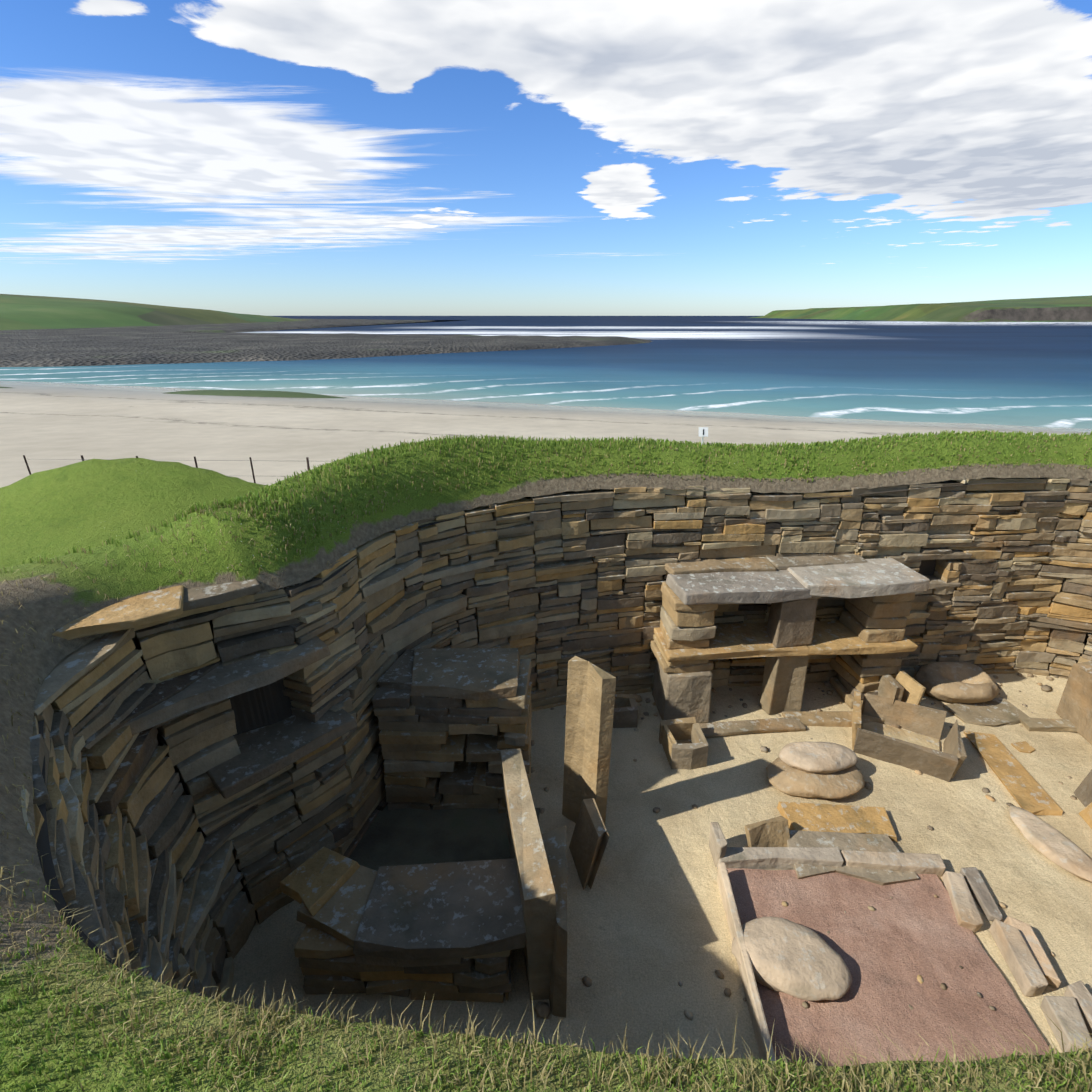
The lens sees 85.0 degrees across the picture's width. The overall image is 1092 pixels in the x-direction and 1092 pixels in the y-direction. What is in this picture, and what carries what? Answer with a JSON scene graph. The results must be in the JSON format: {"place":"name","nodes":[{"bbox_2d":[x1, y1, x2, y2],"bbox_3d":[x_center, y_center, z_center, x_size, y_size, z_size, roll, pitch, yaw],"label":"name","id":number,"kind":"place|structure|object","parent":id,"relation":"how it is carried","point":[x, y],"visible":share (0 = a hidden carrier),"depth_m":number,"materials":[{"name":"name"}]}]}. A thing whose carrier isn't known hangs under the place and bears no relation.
{"place":"outdoors","nodes":[
{"label":"outdoors","id":0,"kind":"place"},
{"bbox_2d":[0,294,458,329],"bbox_3d":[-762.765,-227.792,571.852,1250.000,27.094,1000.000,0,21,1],"label":"headland hill","id":1,"kind":"structure","parent":0,"point":[22,312],"depth_m":342.44,"materials":[{"name":"green plant"}]},
{"bbox_2d":[0,319,651,366],"bbox_3d":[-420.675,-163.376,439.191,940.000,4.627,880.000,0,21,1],"label":"rocky foreshore","id":2,"kind":"structure","parent":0,"point":[172,344],"depth_m":146.84,"materials":[{"name":"grey stone"}]},
{"bbox_2d":[0,430,1091,1091],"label":"grassy bank","id":3,"kind":"structure","parent":0,"point":[82,506],"depth_m":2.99,"materials":[{"name":"green plant"}]},
{"bbox_2d":[21,477,1091,1002],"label":"house wall stones","id":4,"kind":"object","parent":3,"relation":"on","point":[157,865],"visible":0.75,"depth_m":4.25,"materials":[{"name":"brown stone"}]},
{"bbox_2d":[349,805,539,870],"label":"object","id":5,"kind":"structure","parent":4,"relation":"on","point":[405,836],"depth_m":4.06,"materials":[{"name":"grey stone"}]},
{"bbox_2d":[52,549,971,798],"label":"wall recess slabs","id":6,"kind":"structure","parent":4,"relation":"in","point":[268,750],"depth_m":3.12,"materials":[{"name":"stone"}]},
{"bbox_2d":[36,482,1088,976],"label":"wall recesses","id":7,"kind":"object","parent":4,"relation":"on","point":[270,704],"depth_m":3.44,"materials":[{"name":"black stone"}]},
{"bbox_2d":[699,427,707,444],"bbox_3d":[1.422,-0.987,5.400,0.085,0.176,0.035,0,21,1],"label":"sign","id":8,"kind":"object","parent":3,"relation":"on","point":[701,432],"visible":0.75,"depth_m":5.38,"materials":[{"name":"white"}]},
{"bbox_2d":[0,316,1091,428],"bbox_3d":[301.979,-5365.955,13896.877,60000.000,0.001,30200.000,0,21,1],"label":"sea","id":9,"kind":"structure","parent":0,"point":[1036,374],"depth_m":85.33,"materials":[{"name":"liquid"}]},
{"bbox_2d":[0,381,1091,487],"bbox_3d":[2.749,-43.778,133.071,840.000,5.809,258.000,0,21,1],"label":"beach sand","id":10,"kind":"structure","parent":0,"point":[44,426],"depth_m":35.65,"materials":[{"name":"beige sand"}]},
{"bbox_2d":[23,455,309,482],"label":"fence posts","id":11,"kind":"object","parent":10,"relation":"on","point":[82,457],"visible":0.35,"depth_m":15.10,"materials":[{"name":"brown wood"}]},
{"bbox_2d":[57,459,244,460],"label":"fence wires","id":12,"kind":"object","parent":11,"relation":"attached to","point":[201,460],"visible":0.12,"depth_m":15.10,"materials":[{"name":"grey metal"}]},
{"bbox_2d":[0,387,345,397],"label":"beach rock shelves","id":13,"kind":"object","parent":10,"relation":"on","point":[257,393],"visible":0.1,"depth_m":56.17,"materials":[{"name":"green"}]},
{"bbox_2d":[0,0,1091,315],"label":"sky","id":14,"kind":"structure","parent":0,"point":[254,157],"materials":[{"name":"blue"}]},
{"bbox_2d":[230,673,1091,1059],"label":"sandy floor","id":15,"kind":"structure","parent":0,"point":[648,929],"depth_m":3.80,"materials":[{"name":"beige sand"}]},
{"bbox_2d":[280,648,531,1001],"bbox_3d":[-0.760,1.559,3.746,1.377,1.070,1.864,0,21,1],"label":"bed masonry","id":16,"kind":"object","parent":15,"relation":"on","point":[453,931],"visible":0.92,"depth_m":3.25,"materials":[{"name":"stone"}]},
{"bbox_2d":[500,656,615,1017],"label":"upright stone slabs","id":17,"kind":"structure","parent":15,"relation":"on","point":[540,861],"depth_m":3.61,"materials":[{"name":"stone"}]},
{"bbox_2d":[650,554,917,737],"bbox_3d":[2.068,0.836,5.277,2.197,1.336,0.890,-2,21,-6],"label":"stone dresser","id":18,"kind":"object","parent":15,"relation":"on","point":[866,641],"visible":0.79,"depth_m":5.14,"materials":[{"name":"beige stone"}]},
{"bbox_2d":[666,558,929,604],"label":"dresser top slabs","id":19,"kind":"structure","parent":18,"relation":"on","point":[880,577],"depth_m":4.89,"materials":[{"name":"grey stone"}]},
{"bbox_2d":[524,673,1076,1052],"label":"floor pebbles","id":20,"kind":"object","parent":15,"relation":"on","point":[542,1009],"visible":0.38,"depth_m":4.48,"materials":[{"name":"stone"}]},
{"bbox_2d":[766,757,864,798],"bbox_3d":[2.042,1.745,4.555,0.724,0.133,0.506,0,21,1],"label":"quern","id":21,"kind":"object","parent":15,"relation":"on","point":[782,777],"visible":0.56,"depth_m":4.42,"materials":[{"name":"stone"}]},
{"bbox_2d":[779,741,857,773],"bbox_3d":[2.091,1.625,4.568,0.603,0.129,0.313,0,21,1],"label":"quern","id":22,"kind":"object","parent":21,"relation":"on","point":[820,757],"visible":1,"depth_m":4.51,"materials":[{"name":"beige stone"}]},
{"bbox_2d":[613,661,1091,885],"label":"stone slabs","id":23,"kind":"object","parent":15,"relation":"on","point":[684,743],"visible":0.83,"depth_m":4.71,"materials":[{"name":"brown stone"}]},
{"bbox_2d":[727,868,1048,1065],"bbox_3d":[1.776,2.311,3.161,1.364,0.034,1.383,0,21,1],"label":"hearth ash","id":24,"kind":"object","parent":15,"relation":"on","point":[889,950],"visible":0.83,"depth_m":3.16},
{"bbox_2d":[731,916,851,1000],"bbox_3d":[1.329,2.226,3.230,0.594,0.150,0.408,13,24,30],"label":"rounded stone","id":25,"kind":"object","parent":24,"relation":"on","point":[793,959],"visible":0.9,"depth_m":3.14,"materials":[{"name":"beige stone"}]},
{"bbox_2d":[781,895,995,1010],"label":"pebbles","id":26,"kind":"object","parent":24,"relation":"on","point":[805,1004],"visible":0.81,"depth_m":3.14,"materials":[{"name":"brown stone"}]},
{"bbox_2d":[709,822,1091,1060],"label":"hearth kerb stones","id":27,"kind":"object","parent":15,"relation":"on","point":[1026,959],"visible":0.88,"depth_m":3.44,"materials":[{"name":"grey stone"}]},
{"bbox_2d":[914,662,998,702],"bbox_3d":[3.864,1.294,5.618,0.691,0.215,0.597,0,21,1],"label":"quern","id":28,"kind":"object","parent":15,"relation":"on","point":[959,682],"visible":0.9,"depth_m":5.51,"materials":[{"name":"beige stone"}]},
{"bbox_2d":[1009,805,1091,881],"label":"long boulder","id":29,"kind":"object","parent":15,"relation":"on","point":[1052,844],"visible":1,"depth_m":3.95,"materials":[{"name":"beige stone"}]},
{"bbox_2d":[751,295,1091,321],"bbox_3d":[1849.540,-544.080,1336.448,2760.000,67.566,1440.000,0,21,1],"label":"headland","id":30,"kind":"structure","parent":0,"point":[1066,309],"depth_m":822.39,"materials":[{"name":"green plant"}]}
]}

